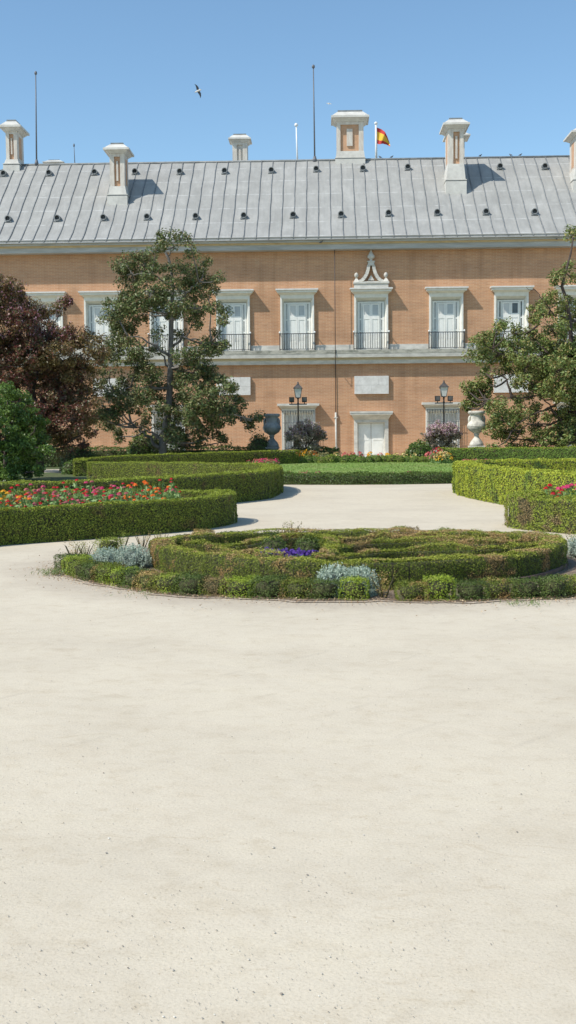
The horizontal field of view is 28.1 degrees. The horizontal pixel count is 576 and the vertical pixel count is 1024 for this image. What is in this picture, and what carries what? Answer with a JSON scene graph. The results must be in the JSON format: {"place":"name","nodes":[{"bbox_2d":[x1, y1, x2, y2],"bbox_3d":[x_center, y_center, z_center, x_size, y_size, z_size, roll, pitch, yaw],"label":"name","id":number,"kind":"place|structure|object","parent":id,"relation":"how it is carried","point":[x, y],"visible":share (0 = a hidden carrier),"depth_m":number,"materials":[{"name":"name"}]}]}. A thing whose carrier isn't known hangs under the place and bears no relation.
{"place":"outdoors","nodes":[
{"label":"outdoors","id":0,"kind":"place"},
{"bbox_2d":[0,469,575,1023],"bbox_3d":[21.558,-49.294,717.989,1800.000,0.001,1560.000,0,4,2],"label":"ground","id":1,"kind":"structure","parent":0,"point":[424,759],"depth_m":4.87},
{"bbox_2d":[1,473,91,483],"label":"tree lawn","id":2,"kind":"structure","parent":1,"relation":"on","point":[51,477],"depth_m":39.65,"materials":[{"name":"green plant"}]},
{"bbox_2d":[0,380,55,480],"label":"laurel tree","id":3,"kind":"object","parent":2,"relation":"on","point":[16,423],"visible":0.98,"depth_m":36.95,"materials":[{"name":"green plant"}]},
{"bbox_2d":[0,273,112,471],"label":"plum tree","id":4,"kind":"object","parent":2,"relation":"on","point":[19,317],"visible":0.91,"depth_m":43.42,"materials":[{"name":"red plant"}]},
{"bbox_2d":[61,459,72,474],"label":"round shrub","id":5,"kind":"object","parent":2,"relation":"on","point":[67,468],"visible":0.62,"depth_m":42.53,"materials":[{"name":"green plant"}]},
{"bbox_2d":[58,446,97,471],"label":"round shrub","id":6,"kind":"object","parent":1,"relation":"on","point":[79,453],"visible":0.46,"depth_m":45.82,"materials":[{"name":"green plant"}]},
{"bbox_2d":[0,461,283,502],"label":"hedge","id":7,"kind":"object","parent":1,"relation":"on","point":[247,481],"visible":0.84,"depth_m":25.80,"materials":[{"name":"green plant"}]},
{"bbox_2d":[73,449,299,475],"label":"hedge","id":8,"kind":"object","parent":1,"relation":"on","point":[282,456],"visible":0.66,"depth_m":45.04,"materials":[{"name":"green plant"}]},
{"bbox_2d":[0,592,571,1023],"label":"pebbles","id":9,"kind":"object","parent":1,"relation":"on","point":[261,868],"visible":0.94,"depth_m":3.77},
{"bbox_2d":[0,110,575,456],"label":"palace","id":10,"kind":"structure","parent":1,"relation":"on","point":[384,301],"depth_m":61.63,"materials":[{"name":"brick"}]},
{"bbox_2d":[34,71,38,164],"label":"lightning rod","id":11,"kind":"object","parent":10,"relation":"on","point":[36,159],"visible":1,"depth_m":67.47,"materials":[{"name":"metal"}]},
{"bbox_2d":[26,291,66,352],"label":"window","id":12,"kind":"structure","parent":10,"relation":"in","point":[46,297],"depth_m":61.61,"materials":[{"name":"white paint"}]},
{"bbox_2d":[78,291,121,351],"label":"window","id":13,"kind":"structure","parent":10,"relation":"in","point":[92,299],"depth_m":61.82,"materials":[{"name":"white paint"}]},
{"bbox_2d":[148,290,183,351],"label":"window","id":14,"kind":"structure","parent":10,"relation":"in","point":[159,320],"depth_m":61.79,"materials":[{"name":"white paint"}]},
{"bbox_2d":[149,405,186,449],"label":"window","id":15,"kind":"structure","parent":10,"relation":"in","point":[155,415],"depth_m":61.94,"materials":[{"name":"white paint"}]},
{"bbox_2d":[212,289,253,350],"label":"window","id":16,"kind":"structure","parent":10,"relation":"in","point":[238,334],"depth_m":61.62,"materials":[{"name":"white paint"}]},
{"bbox_2d":[275,288,317,349],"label":"window","id":17,"kind":"structure","parent":10,"relation":"in","point":[296,332],"depth_m":61.53,"materials":[{"name":"white paint"}]},
{"bbox_2d":[277,403,318,451],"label":"window","id":18,"kind":"structure","parent":10,"relation":"in","point":[289,412],"depth_m":61.67,"materials":[{"name":"white paint"}]},
{"bbox_2d":[312,65,316,161],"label":"lightning rod","id":19,"kind":"object","parent":10,"relation":"on","point":[314,156],"visible":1,"depth_m":67.00,"materials":[{"name":"metal"}]},
{"bbox_2d":[350,250,392,349],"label":"window","id":20,"kind":"structure","parent":10,"relation":"in","point":[371,331],"depth_m":61.29,"materials":[{"name":"white paint"}]},
{"bbox_2d":[350,411,392,456],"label":"door","id":21,"kind":"structure","parent":10,"relation":"in","point":[370,427],"depth_m":61.80,"materials":[{"name":"wood"}]},
{"bbox_2d":[374,122,389,157],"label":"flagpole","id":22,"kind":"object","parent":10,"relation":"on","point":[381,137],"visible":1,"depth_m":69.92,"materials":[{"name":"white metal"}]},
{"bbox_2d":[422,402,460,450],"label":"window","id":23,"kind":"structure","parent":10,"relation":"in","point":[434,411],"depth_m":61.41,"materials":[{"name":"white paint"}]},
{"bbox_2d":[425,286,468,348],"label":"window","id":24,"kind":"structure","parent":10,"relation":"in","point":[445,331],"depth_m":61.29,"materials":[{"name":"white paint"}]},
{"bbox_2d":[490,285,533,343],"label":"window","id":25,"kind":"structure","parent":10,"relation":"in","point":[505,306],"depth_m":61.16,"materials":[{"name":"white paint"}]},
{"bbox_2d":[553,285,575,342],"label":"window","id":26,"kind":"structure","parent":10,"relation":"in","point":[570,290],"depth_m":60.77,"materials":[{"name":"white paint"}]},
{"bbox_2d":[49,553,575,602],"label":"bed margin","id":27,"kind":"object","parent":1,"relation":"on","point":[86,582],"visible":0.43,"depth_m":10.47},
{"bbox_2d":[24,568,70,576],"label":"weeds","id":28,"kind":"object","parent":27,"relation":"on","point":[54,571],"visible":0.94,"depth_m":12.54,"materials":[{"name":"green plant"}]},
{"bbox_2d":[132,530,152,548],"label":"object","id":29,"kind":"object","parent":27,"relation":"on","point":[144,540],"visible":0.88,"depth_m":15.23,"materials":[{"name":"green plant"}]},
{"bbox_2d":[56,548,575,601],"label":"bed soil","id":30,"kind":"structure","parent":27,"relation":"on","point":[571,566],"depth_m":10.77,"materials":[{"name":"brown soil"}]},
{"bbox_2d":[53,552,79,569],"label":"box shrub","id":31,"kind":"object","parent":30,"relation":"on","point":[59,556],"visible":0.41,"depth_m":13.03,"materials":[{"name":"green plant"}]},
{"bbox_2d":[58,539,84,554],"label":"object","id":32,"kind":"object","parent":30,"relation":"on","point":[76,551],"visible":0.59,"depth_m":13.88,"materials":[{"name":"green plant"}]},
{"bbox_2d":[64,553,93,574],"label":"box shrub","id":33,"kind":"object","parent":30,"relation":"on","point":[80,556],"visible":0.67,"depth_m":12.56,"materials":[{"name":"green plant"}]},
{"bbox_2d":[67,558,96,578],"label":"box shrub","id":34,"kind":"object","parent":30,"relation":"on","point":[77,562],"visible":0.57,"depth_m":12.29,"materials":[{"name":"green plant"}]},
{"bbox_2d":[76,540,93,554],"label":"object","id":35,"kind":"object","parent":30,"relation":"on","point":[79,548],"visible":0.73,"depth_m":14.14,"materials":[{"name":"green plant"}]},
{"bbox_2d":[76,561,110,581],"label":"box shrub","id":36,"kind":"object","parent":30,"relation":"on","point":[89,566],"visible":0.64,"depth_m":12.03,"materials":[{"name":"green plant"}]},
{"bbox_2d":[88,546,121,567],"bbox_3d":[-2.064,0.517,13.083,0.486,0.270,0.480,0,4,2],"label":"lavender cotton","id":37,"kind":"object","parent":30,"relation":"on","point":[106,555],"visible":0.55,"depth_m":13.00,"materials":[{"name":"silver plant"}]},
{"bbox_2d":[92,536,123,553],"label":"box shrub","id":38,"kind":"object","parent":30,"relation":"on","point":[112,544],"visible":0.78,"depth_m":14.63,"materials":[{"name":"green plant"}]},
{"bbox_2d":[89,561,126,583],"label":"box shrub","id":39,"kind":"object","parent":30,"relation":"on","point":[102,564],"visible":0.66,"depth_m":11.86,"materials":[{"name":"green plant"}]},
{"bbox_2d":[98,565,138,585],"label":"box shrub","id":40,"kind":"object","parent":30,"relation":"on","point":[113,575],"visible":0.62,"depth_m":11.66,"materials":[{"name":"green plant"}]},
{"bbox_2d":[112,530,129,548],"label":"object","id":41,"kind":"object","parent":30,"relation":"on","point":[126,541],"visible":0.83,"depth_m":14.95,"materials":[{"name":"green plant"}]},
{"bbox_2d":[112,543,154,568],"bbox_3d":[-1.786,0.494,13.121,0.542,0.303,0.543,0,4,2],"label":"lavender cotton","id":42,"kind":"object","parent":30,"relation":"on","point":[134,556],"visible":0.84,"depth_m":13.01,"materials":[{"name":"silver plant"}]},
{"bbox_2d":[114,566,158,588],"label":"box shrub","id":43,"kind":"object","parent":30,"relation":"on","point":[128,578],"visible":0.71,"depth_m":11.45,"materials":[{"name":"green plant"}]},
{"bbox_2d":[130,569,166,591],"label":"box shrub","id":44,"kind":"object","parent":30,"relation":"on","point":[144,582],"visible":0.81,"depth_m":11.24,"materials":[{"name":"green plant"}]},
{"bbox_2d":[146,571,187,593],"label":"box shrub","id":45,"kind":"object","parent":30,"relation":"on","point":[165,582],"visible":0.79,"depth_m":11.07,"materials":[{"name":"green plant"}]},
{"bbox_2d":[170,571,211,596],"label":"box shrub","id":46,"kind":"object","parent":30,"relation":"on","point":[189,583],"visible":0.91,"depth_m":10.90,"materials":[{"name":"green plant"}]},
{"bbox_2d":[192,528,214,535],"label":"box shrub","id":47,"kind":"object","parent":30,"relation":"on","point":[204,530],"visible":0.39,"depth_m":15.65,"materials":[{"name":"green plant"}]},
{"bbox_2d":[197,574,231,596],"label":"box shrub","id":48,"kind":"object","parent":30,"relation":"on","point":[212,587],"visible":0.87,"depth_m":10.85,"materials":[{"name":"green plant"}]},
{"bbox_2d":[217,575,259,597],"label":"box shrub","id":49,"kind":"object","parent":30,"relation":"on","point":[238,588],"visible":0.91,"depth_m":10.74,"materials":[{"name":"green plant"}]},
{"bbox_2d":[209,546,287,560],"bbox_3d":[-0.406,0.522,12.482,1.131,0.308,0.368,3,5,42],"label":"hedge","id":50,"kind":"object","parent":30,"relation":"on","point":[273,551],"visible":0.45,"depth_m":12.49,"materials":[{"name":"green plant"}]},
{"bbox_2d":[177,532,324,554],"bbox_3d":[-0.387,0.424,13.941,2.010,0.299,0.924,-2,4,-17],"label":"hedge","id":51,"kind":"object","parent":30,"relation":"on","point":[291,542],"visible":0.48,"depth_m":13.69,"materials":[{"name":"green plant"}]},
{"bbox_2d":[246,574,289,598],"bbox_3d":[-0.171,0.684,10.763,0.395,0.232,0.404,0,4,12],"label":"box shrub","id":52,"kind":"object","parent":30,"relation":"on","point":[268,587],"visible":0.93,"depth_m":10.66,"materials":[{"name":"green plant"}]},
{"bbox_2d":[257,533,289,555],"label":"box shrub","id":53,"kind":"object","parent":30,"relation":"on","point":[273,542],"visible":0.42,"depth_m":13.18,"materials":[{"name":"green plant"}]},
{"bbox_2d":[3,544,575,619],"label":"leaf litter","id":54,"kind":"object","parent":30,"relation":"on","point":[69,576],"visible":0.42,"depth_m":10.56,"materials":[{"name":"brown plant"}]},
{"bbox_2d":[277,575,316,598],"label":"box shrub","id":55,"kind":"object","parent":30,"relation":"on","point":[295,588],"visible":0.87,"depth_m":10.62,"materials":[{"name":"green plant"}]},
{"bbox_2d":[292,534,320,561],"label":"box shrub","id":56,"kind":"object","parent":30,"relation":"on","point":[305,544],"visible":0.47,"depth_m":13.14,"materials":[{"name":"green plant"}]},
{"bbox_2d":[305,576,342,599],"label":"box shrub","id":57,"kind":"object","parent":30,"relation":"on","point":[324,588],"visible":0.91,"depth_m":10.56,"materials":[{"name":"green plant"}]},
{"bbox_2d":[309,533,344,561],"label":"shrub","id":58,"kind":"object","parent":30,"relation":"on","point":[327,547],"visible":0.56,"depth_m":12.84,"materials":[{"name":"green plant"}]},
{"bbox_2d":[314,561,351,596],"bbox_3d":[0.444,0.623,10.810,0.442,0.334,0.460,0,4,2],"label":"lavender cotton","id":59,"kind":"object","parent":30,"relation":"on","point":[334,573],"visible":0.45,"depth_m":10.73,"materials":[{"name":"silver plant"}]},
{"bbox_2d":[337,574,370,600],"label":"box shrub","id":60,"kind":"object","parent":30,"relation":"on","point":[351,589],"visible":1,"depth_m":10.51,"materials":[{"name":"green plant"}]},
{"bbox_2d":[148,527,568,589],"bbox_3d":[0.770,0.467,12.963,4.870,0.330,3.844,0,4,2],"label":"hedge","id":61,"kind":"object","parent":30,"relation":"on","point":[547,553],"visible":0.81,"depth_m":11.75,"materials":[{"name":"green plant"}]},
{"bbox_2d":[340,564,380,596],"bbox_3d":[0.663,0.637,10.792,0.436,0.306,0.439,0,4,2],"label":"lavender cotton","id":62,"kind":"object","parent":30,"relation":"on","point":[362,572],"visible":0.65,"depth_m":10.71,"materials":[{"name":"silver plant"}]},
{"bbox_2d":[370,570,399,597],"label":"box shrub","id":63,"kind":"object","parent":30,"relation":"on","point":[381,593],"visible":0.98,"depth_m":10.57,"materials":[{"name":"green plant"}]},
{"bbox_2d":[394,578,430,601],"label":"box shrub","id":64,"kind":"object","parent":30,"relation":"on","point":[414,591],"visible":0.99,"depth_m":10.43,"materials":[{"name":"green plant"}]},
{"bbox_2d":[338,530,512,544],"bbox_3d":[1.688,0.384,14.196,2.216,0.307,0.546,0,4,6],"label":"hedge","id":65,"kind":"object","parent":30,"relation":"on","point":[345,538],"visible":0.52,"depth_m":14.20,"materials":[{"name":"green plant"}]},
{"bbox_2d":[333,535,519,556],"bbox_3d":[1.596,0.429,13.554,2.339,0.308,0.688,-1,4,-9],"label":"hedge","id":66,"kind":"object","parent":30,"relation":"on","point":[351,547],"visible":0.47,"depth_m":13.57,"materials":[{"name":"green plant"}]},
{"bbox_2d":[321,540,538,562],"bbox_3d":[1.630,0.478,12.751,2.966,0.324,0.558,-2,4,-25],"label":"hedge","id":67,"kind":"object","parent":30,"relation":"on","point":[391,553],"visible":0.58,"depth_m":12.68,"materials":[{"name":"green plant"}]},
{"bbox_2d":[421,574,457,600],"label":"box shrub","id":68,"kind":"object","parent":30,"relation":"on","point":[437,589],"visible":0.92,"depth_m":10.45,"materials":[{"name":"green plant"}]},
{"bbox_2d":[450,577,490,600],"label":"box shrub","id":69,"kind":"object","parent":30,"relation":"on","point":[472,589],"visible":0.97,"depth_m":10.42,"materials":[{"name":"green plant"}]},
{"bbox_2d":[478,575,520,599],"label":"box shrub","id":70,"kind":"object","parent":30,"relation":"on","point":[500,587],"visible":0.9,"depth_m":10.49,"materials":[{"name":"green plant"}]},
{"bbox_2d":[450,563,567,588],"bbox_3d":[2.411,0.668,11.867,0.304,0.055,2.270,3,6,43],"label":"timber edging","id":71,"kind":"object","parent":30,"relation":"on","point":[556,570],"visible":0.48,"depth_m":11.99,"materials":[{"name":"brown wood"}]},
{"bbox_2d":[506,576,549,598],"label":"box shrub","id":72,"kind":"object","parent":30,"relation":"on","point":[526,588],"visible":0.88,"depth_m":10.50,"materials":[{"name":"green plant"}]},
{"bbox_2d":[532,572,574,598],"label":"box shrub","id":73,"kind":"object","parent":30,"relation":"on","point":[557,587],"visible":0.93,"depth_m":10.53,"materials":[{"name":"green plant"}]},
{"bbox_2d":[558,574,575,595],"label":"box shrub","id":74,"kind":"object","parent":30,"relation":"on","point":[573,581],"visible":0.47,"depth_m":10.67,"materials":[{"name":"green plant"}]},
{"bbox_2d":[566,535,575,557],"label":"lavender cotton","id":75,"kind":"object","parent":30,"relation":"on","point":[572,548],"visible":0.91,"depth_m":13.73,"materials":[{"name":"silver plant"}]},
{"bbox_2d":[283,470,452,484],"bbox_3d":[2.374,-1.010,33.149,5.735,0.430,1.136,0,4,2],"label":"hedge","id":76,"kind":"object","parent":1,"relation":"on","point":[372,478],"visible":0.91,"depth_m":32.83,"materials":[{"name":"green plant"}]},
{"bbox_2d":[438,446,575,462],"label":"hedge","id":77,"kind":"object","parent":1,"relation":"on","point":[494,453],"visible":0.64,"depth_m":46.69,"materials":[{"name":"green plant"}]},
{"bbox_2d":[451,458,575,504],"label":"hedge","id":78,"kind":"object","parent":1,"relation":"on","point":[496,481],"visible":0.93,"depth_m":24.51,"materials":[{"name":"green plant"}]},
{"bbox_2d":[500,598,549,606],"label":"weeds","id":79,"kind":"object","parent":1,"relation":"on","point":[531,601],"visible":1,"depth_m":10.13,"materials":[{"name":"green plant"}]},
{"bbox_2d":[503,490,575,533],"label":"hedge","id":80,"kind":"object","parent":1,"relation":"on","point":[533,510],"visible":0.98,"depth_m":17.43,"materials":[{"name":"green plant"}]},
{"label":"palace border","id":81,"kind":"structure","parent":1,"relation":"on","visible":0},
{"bbox_2d":[0,445,248,466],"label":"hedge","id":82,"kind":"object","parent":81,"relation":"on","point":[51,461],"visible":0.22,"depth_m":51.67,"materials":[{"name":"green plant"}]},
{"bbox_2d":[126,432,157,455],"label":"round shrub","id":83,"kind":"object","parent":81,"relation":"on","point":[139,446],"visible":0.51,"depth_m":50.53,"materials":[{"name":"green plant"}]},
{"bbox_2d":[90,226,265,453],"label":"magnolia tree","id":84,"kind":"object","parent":81,"relation":"on","point":[211,411],"visible":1,"depth_m":47.75,"materials":[{"name":"green plant"}]},
{"bbox_2d":[245,429,269,451],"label":"round shrub","id":85,"kind":"object","parent":81,"relation":"on","point":[258,443],"visible":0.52,"depth_m":51.17,"materials":[{"name":"green plant"}]},
{"bbox_2d":[263,414,280,451],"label":"urn","id":86,"kind":"object","parent":81,"relation":"on","point":[271,426],"visible":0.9,"depth_m":51.16,"materials":[{"name":"grey stone"}]},
{"bbox_2d":[289,382,306,452],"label":"street lamp","id":87,"kind":"object","parent":81,"relation":"on","point":[297,388],"visible":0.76,"depth_m":51.66,"materials":[{"name":"black metal"}]},
{"bbox_2d":[284,417,327,450],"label":"crape myrtle","id":88,"kind":"object","parent":81,"relation":"on","point":[306,433],"visible":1,"depth_m":50.65,"materials":[{"name":"purple plant"}]},
{"bbox_2d":[296,445,340,456],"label":"hedge","id":89,"kind":"object","parent":81,"relation":"on","point":[330,450],"visible":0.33,"depth_m":52.67,"materials":[{"name":"green plant"}]},
{"bbox_2d":[404,439,432,456],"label":"round shrub","id":90,"kind":"object","parent":81,"relation":"on","point":[419,449],"visible":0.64,"depth_m":50.04,"materials":[{"name":"green plant"}]},
{"bbox_2d":[420,420,462,449],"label":"crape myrtle","id":91,"kind":"object","parent":81,"relation":"on","point":[442,432],"visible":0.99,"depth_m":50.58,"materials":[{"name":"pink plant"}]},
{"bbox_2d":[435,380,452,450],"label":"street lamp","id":92,"kind":"object","parent":81,"relation":"on","point":[443,386],"visible":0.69,"depth_m":51.46,"materials":[{"name":"black metal"}]},
{"bbox_2d":[467,411,485,448],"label":"urn","id":93,"kind":"object","parent":81,"relation":"on","point":[476,424],"visible":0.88,"depth_m":49.70,"materials":[{"name":"stone"}]},
{"bbox_2d":[457,224,575,448],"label":"magnolia tree","id":94,"kind":"object","parent":81,"relation":"on","point":[563,327],"visible":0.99,"depth_m":48.44,"materials":[{"name":"green plant"}]},
{"bbox_2d":[0,0,575,169],"label":"sky","id":95,"kind":"structure","parent":0,"point":[127,72],"materials":[{"name":"blue"}]},
{"bbox_2d":[279,462,454,475],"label":"lawn","id":96,"kind":"structure","parent":0,"point":[367,466],"depth_m":43.44,"materials":[{"name":"green plant"}]},
{"bbox_2d":[325,454,337,462],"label":"box ball","id":97,"kind":"object","parent":96,"relation":"on","point":[331,458],"visible":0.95,"depth_m":47.87,"materials":[{"name":"green plant"}]},
{"bbox_2d":[563,483,575,501],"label":"zinnia","id":98,"kind":"object","parent":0,"point":[567,487],"visible":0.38,"depth_m":18.45,"materials":[{"name":"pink plant"}]},
{"label":"bed soil","id":99,"kind":"structure","parent":0,"visible":0},
{"bbox_2d":[2,490,21,507],"bbox_3d":[-4.171,0.026,17.224,0.478,0.700,0.448,1,4,24],"label":"zinnia","id":100,"kind":"object","parent":99,"relation":"on","point":[9,499],"visible":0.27,"depth_m":17.18,"materials":[{"name":"red plant"}]},
{"bbox_2d":[25,492,47,505],"bbox_3d":[-3.839,0.026,17.443,0.425,0.664,0.453,-3,5,-35],"label":"zinnia","id":101,"kind":"object","parent":99,"relation":"on","point":[35,499],"visible":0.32,"depth_m":17.42,"materials":[{"name":"green plant"}]},
{"bbox_2d":[33,485,62,503],"bbox_3d":[-3.791,-0.056,18.149,0.458,0.727,0.394,-3,5,-26],"label":"zinnia","id":102,"kind":"object","parent":99,"relation":"on","point":[43,494],"visible":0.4,"depth_m":18.06,"materials":[{"name":"green plant"}]},
{"bbox_2d":[40,493,63,507],"bbox_3d":[-3.615,0.027,17.577,0.418,0.638,0.359,-2,4,-17],"label":"zinnia","id":103,"kind":"object","parent":99,"relation":"on","point":[58,495],"visible":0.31,"depth_m":17.54,"materials":[{"name":"green plant"}]},
{"bbox_2d":[59,490,74,506],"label":"zinnia","id":104,"kind":"object","parent":99,"relation":"on","point":[65,501],"visible":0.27,"depth_m":17.71,"materials":[{"name":"green plant"}]},
{"bbox_2d":[66,479,84,500],"bbox_3d":[-3.527,-0.163,19.259,0.484,0.779,0.453,-2,4,-21],"label":"zinnia","id":105,"kind":"object","parent":99,"relation":"on","point":[76,486],"visible":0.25,"depth_m":19.25,"materials":[{"name":"green plant"}]},
{"bbox_2d":[73,480,101,503],"bbox_3d":[-3.367,-0.149,19.224,0.450,0.754,0.404,0,4,8],"label":"zinnia","id":106,"kind":"object","parent":99,"relation":"on","point":[89,487],"visible":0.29,"depth_m":19.20,"materials":[{"name":"green plant"}]},
{"bbox_2d":[0,488,237,545],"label":"hedge","id":107,"kind":"object","parent":99,"relation":"on","point":[192,510],"visible":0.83,"depth_m":17.10,"materials":[{"name":"green plant"}]},
{"bbox_2d":[130,482,154,502],"bbox_3d":[-2.425,-0.138,19.097,0.499,0.732,0.396,-2,4,-22],"label":"zinnia","id":108,"kind":"object","parent":99,"relation":"on","point":[135,489],"visible":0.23,"depth_m":19.10,"materials":[{"name":"green plant"}]},
{"bbox_2d":[162,478,179,500],"bbox_3d":[-1.979,-0.208,19.797,0.371,0.766,0.396,-3,5,-35],"label":"zinnia","id":109,"kind":"object","parent":99,"relation":"on","point":[171,489],"visible":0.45,"depth_m":19.78,"materials":[{"name":"green plant"}]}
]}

